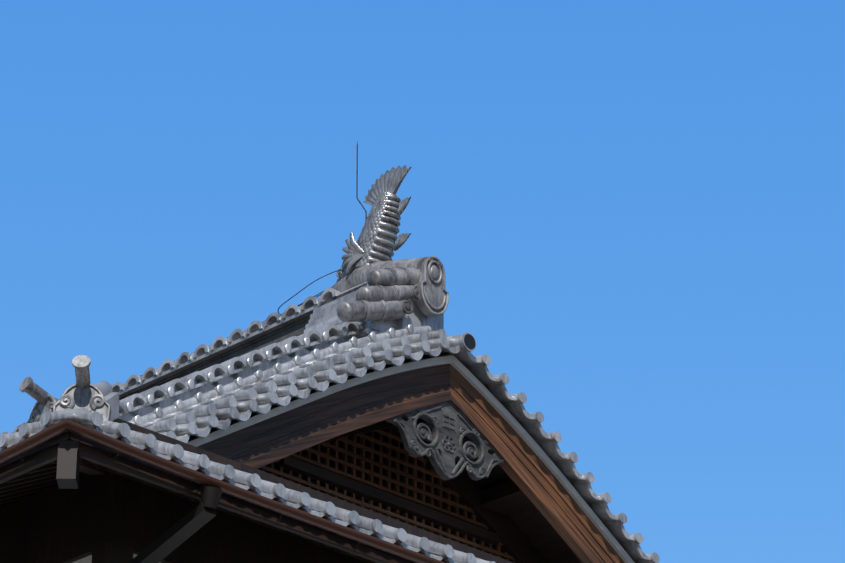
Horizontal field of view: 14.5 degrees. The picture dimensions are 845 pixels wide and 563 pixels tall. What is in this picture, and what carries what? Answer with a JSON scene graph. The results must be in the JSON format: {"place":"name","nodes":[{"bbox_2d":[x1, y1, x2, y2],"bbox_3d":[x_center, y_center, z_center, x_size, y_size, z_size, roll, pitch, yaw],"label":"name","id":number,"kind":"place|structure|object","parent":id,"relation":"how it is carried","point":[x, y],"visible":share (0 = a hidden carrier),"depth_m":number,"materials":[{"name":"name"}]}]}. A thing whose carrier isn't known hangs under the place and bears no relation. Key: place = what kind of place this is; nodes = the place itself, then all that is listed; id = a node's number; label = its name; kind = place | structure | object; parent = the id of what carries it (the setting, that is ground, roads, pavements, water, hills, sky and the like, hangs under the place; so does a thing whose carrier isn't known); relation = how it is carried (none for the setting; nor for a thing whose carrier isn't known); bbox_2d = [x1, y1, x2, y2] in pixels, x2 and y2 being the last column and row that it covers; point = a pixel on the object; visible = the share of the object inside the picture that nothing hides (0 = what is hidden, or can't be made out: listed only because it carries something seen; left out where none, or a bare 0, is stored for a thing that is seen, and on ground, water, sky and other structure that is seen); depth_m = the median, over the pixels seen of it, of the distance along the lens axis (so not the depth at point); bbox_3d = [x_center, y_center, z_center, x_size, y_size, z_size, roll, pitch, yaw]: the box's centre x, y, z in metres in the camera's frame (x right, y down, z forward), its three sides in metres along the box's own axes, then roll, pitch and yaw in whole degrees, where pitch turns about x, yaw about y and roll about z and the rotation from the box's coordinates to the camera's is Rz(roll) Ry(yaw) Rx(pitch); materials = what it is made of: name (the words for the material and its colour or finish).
{"place":"outdoors","nodes":[
{"label":"outdoors","id":0,"kind":"place"},
{"bbox_2d":[72,554,159,562],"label":"plaster building walls","id":1,"kind":"structure","parent":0,"point":[87,559],"depth_m":29.64,"materials":[{"name":"white paint"}]},
{"bbox_2d":[12,142,366,432],"bbox_3d":[-5.049,1.102,40.013,0.416,1.946,12.611,23,-34,-39],"label":"lightning rod and conductor","id":2,"kind":"object","parent":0,"point":[342,268],"visible":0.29,"depth_m":36.15,"materials":[{"name":"grey metal"}]},
{"bbox_2d":[187,355,634,562],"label":"trim","id":3,"kind":"structure","parent":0,"point":[491,399],"depth_m":34.37,"materials":[{"name":"wood"}]},
{"bbox_2d":[390,351,659,562],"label":"rake tiles","id":4,"kind":"object","parent":3,"relation":"on","point":[494,385],"visible":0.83,"depth_m":34.92,"materials":[{"name":"grey ceramic"}]},
{"bbox_2d":[440,332,475,353],"bbox_3d":[0.257,0.664,34.464,0.200,0.323,0.654,23,-34,-39],"label":"ridge end tile","id":5,"kind":"object","parent":4,"relation":"on","point":[454,341],"visible":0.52,"depth_m":34.24,"materials":[{"name":"grey ceramic"}]},
{"bbox_2d":[464,334,474,348],"bbox_3d":[0.487,0.619,34.225,0.164,0.164,0.006,23,-34,-39],"label":"apex tile emblem","id":6,"kind":"object","parent":5,"relation":"attached to","point":[469,340],"visible":1,"depth_m":34.22,"materials":[{"name":"grey ceramic"}]},
{"bbox_2d":[0,0,844,562],"label":"sky","id":7,"kind":"structure","parent":0,"point":[635,209],"materials":[{"name":"blue"}]},
{"bbox_3d":[-3.027,5.376,37.949,15.400,1.450,15.950,23,-34,-39],"label":"lower roof deck","id":8,"kind":"object","parent":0,"visible":0},
{"bbox_2d":[0,381,495,562],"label":"roof tiles","id":9,"kind":"object","parent":8,"relation":"on","point":[253,483],"visible":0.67,"depth_m":28.97,"materials":[{"name":"grey ceramic"}]},
{"bbox_2d":[19,355,110,422],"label":"hip demon tiles","id":10,"kind":"object","parent":9,"relation":"on","point":[82,392],"visible":0.52,"depth_m":28.48,"materials":[{"name":"grey ceramic"}]},
{"bbox_3d":[-3.375,16.663,33.148,17.000,3.000,18.800,23,-34,-39],"label":"stone base","id":11,"kind":"object","parent":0,"visible":0},
{"bbox_2d":[0,418,512,562],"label":"building timber frame","id":12,"kind":"object","parent":11,"relation":"on","point":[108,517],"visible":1,"depth_m":30.12,"materials":[{"name":"brown wood"}]},
{"bbox_2d":[1,438,252,503],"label":"rafters","id":13,"kind":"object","parent":12,"relation":"attached to","point":[92,446],"depth_m":27.99,"materials":[{"name":"brown wood"}]},
{"bbox_2d":[56,445,79,488],"bbox_3d":[-2.941,1.532,27.577,0.160,0.315,0.220,0,-26,1],"label":"beam end","id":14,"kind":"object","parent":13,"relation":"attached to","point":[68,467],"visible":0.96,"depth_m":27.49,"materials":[{"name":"grey wood"}]},
{"bbox_2d":[128,486,222,562],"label":"downspout","id":15,"kind":"object","parent":13,"relation":"hanging from","point":[181,531],"visible":0.96,"depth_m":28.53,"materials":[{"name":"grey metal"}]},
{"bbox_2d":[0,440,376,562],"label":"eave rafters","id":16,"kind":"object","parent":12,"relation":"on","point":[27,485],"visible":0.31,"depth_m":29.24,"materials":[{"name":"brown wood"}]},
{"bbox_2d":[19,452,359,548],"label":"gutter brackets","id":17,"kind":"object","parent":12,"relation":"on","point":[196,491],"visible":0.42,"depth_m":28.48,"materials":[{"name":"brown metal"}]},
{"bbox_2d":[0,419,444,562],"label":"eave gutter","id":18,"kind":"object","parent":17,"relation":"on","point":[36,440],"visible":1,"depth_m":28.37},
{"bbox_2d":[0,432,415,562],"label":"eave fascia","id":19,"kind":"structure","parent":12,"relation":"attached to","point":[97,453],"depth_m":28.33,"materials":[{"name":"brown wood"}]},
{"bbox_2d":[188,382,330,441],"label":"roof slopes","id":20,"kind":"structure","parent":12,"relation":"on","point":[191,438],"depth_m":36.40,"materials":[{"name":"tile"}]},
{"bbox_2d":[119,315,388,433],"bbox_3d":[-4.947,2.493,39.469,0.501,0.896,13.050,23,-34,-39],"label":"ridge noshi","id":21,"kind":"object","parent":20,"relation":"on","point":[296,328],"depth_m":36.48,"materials":[{"name":"ceramic"}]},
{"bbox_2d":[3,282,366,433],"bbox_3d":[-5.005,2.054,39.749,0.640,0.210,13.225,23,-34,-39],"label":"ridge crest","id":22,"kind":"object","parent":21,"relation":"on","point":[292,313],"visible":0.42,"depth_m":36.72,"materials":[{"name":"grey ceramic"}]},
{"bbox_2d":[116,322,461,442],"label":"rake tiles","id":23,"kind":"object","parent":20,"relation":"on","point":[221,396],"visible":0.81,"depth_m":32.74,"materials":[{"name":"grey ceramic"}]},
{"bbox_2d":[304,267,443,366],"bbox_3d":[-0.578,0.468,35.212,1.030,0.870,1.300,23,-34,-39],"label":"roof ridge base","id":24,"kind":"object","parent":20,"relation":"on","point":[323,316],"visible":0.1,"depth_m":34.99,"materials":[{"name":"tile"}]},
{"bbox_2d":[331,257,427,321],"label":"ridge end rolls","id":25,"kind":"object","parent":24,"relation":"on","point":[385,293],"visible":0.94,"depth_m":34.52,"materials":[{"name":"ceramic"}]},
{"bbox_2d":[336,165,411,281],"bbox_3d":[-0.562,-0.588,35.921,0.560,1.288,1.024,10,-27,-19],"label":"fish roof ornament","id":26,"kind":"object","parent":25,"relation":"on","point":[377,239],"visible":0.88,"depth_m":35.73,"materials":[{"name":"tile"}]},
{"bbox_2d":[401,285,418,313],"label":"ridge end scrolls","id":27,"kind":"object","parent":25,"relation":"attached to","point":[407,307],"visible":0.42,"depth_m":34.61,"materials":[{"name":"ceramic"}]},
{"bbox_2d":[415,256,448,316],"bbox_3d":[0.097,0.056,34.942,0.414,0.680,0.124,23,-34,-39],"label":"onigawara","id":28,"kind":"object","parent":25,"relation":"attached to","point":[432,300],"visible":1,"depth_m":34.89,"materials":[{"name":"ceramic"}]},
{"bbox_2d":[198,364,450,468],"bbox_3d":[-1.289,1.557,32.365,4.300,3.005,0.118,23,-34,-39],"label":"barge board","id":29,"kind":"object","parent":12,"relation":"on","point":[297,429],"visible":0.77,"depth_m":32.85,"materials":[{"name":"brown wood"}]},
{"bbox_2d":[385,400,506,480],"bbox_3d":[0.252,1.617,34.004,1.720,0.890,0.093,23,-34,-39],"label":"gable pendant","id":30,"kind":"object","parent":29,"relation":"attached to","point":[449,428],"visible":0.98,"depth_m":33.96,"materials":[{"name":"grey wood"}]},
{"bbox_2d":[258,429,510,561],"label":"gable backing","id":31,"kind":"object","parent":12,"relation":"on","point":[383,471],"visible":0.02,"depth_m":34.64,"materials":[{"name":"black wood"}]},
{"bbox_2d":[311,418,547,562],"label":"gable frame","id":32,"kind":"object","parent":12,"relation":"on","point":[518,546],"visible":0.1,"depth_m":35.26,"materials":[{"name":"brown wood"}]},
{"bbox_2d":[259,428,514,562],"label":"lattice backing","id":33,"kind":"object","parent":32,"relation":"attached to","point":[388,473],"visible":0.04,"depth_m":34.50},
{"bbox_2d":[276,456,499,545],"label":"gable rails","id":34,"kind":"object","parent":32,"relation":"attached to","point":[366,492],"visible":0.52,"depth_m":34.25,"materials":[{"name":"brown wood"}]},
{"bbox_2d":[260,429,515,560],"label":"lattice slats","id":35,"kind":"object","parent":32,"relation":"attached to","point":[385,478],"visible":0.17,"depth_m":34.45,"materials":[{"name":"brown wood"}]},
{"bbox_2d":[418,418,533,514],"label":"purlin ends","id":36,"kind":"object","parent":32,"relation":"attached to","point":[508,497],"visible":0.1,"depth_m":35.13,"materials":[{"name":"brown wood"}]},
{"bbox_2d":[422,419,581,562],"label":"rake soffit","id":37,"kind":"structure","parent":12,"relation":"on","point":[539,531],"depth_m":35.45,"materials":[{"name":"brown wood"}]},
{"bbox_2d":[450,364,624,562],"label":"barge board","id":38,"kind":"object","parent":12,"relation":"on","point":[534,479],"visible":1,"depth_m":34.74,"materials":[{"name":"brown wood"}]}
]}

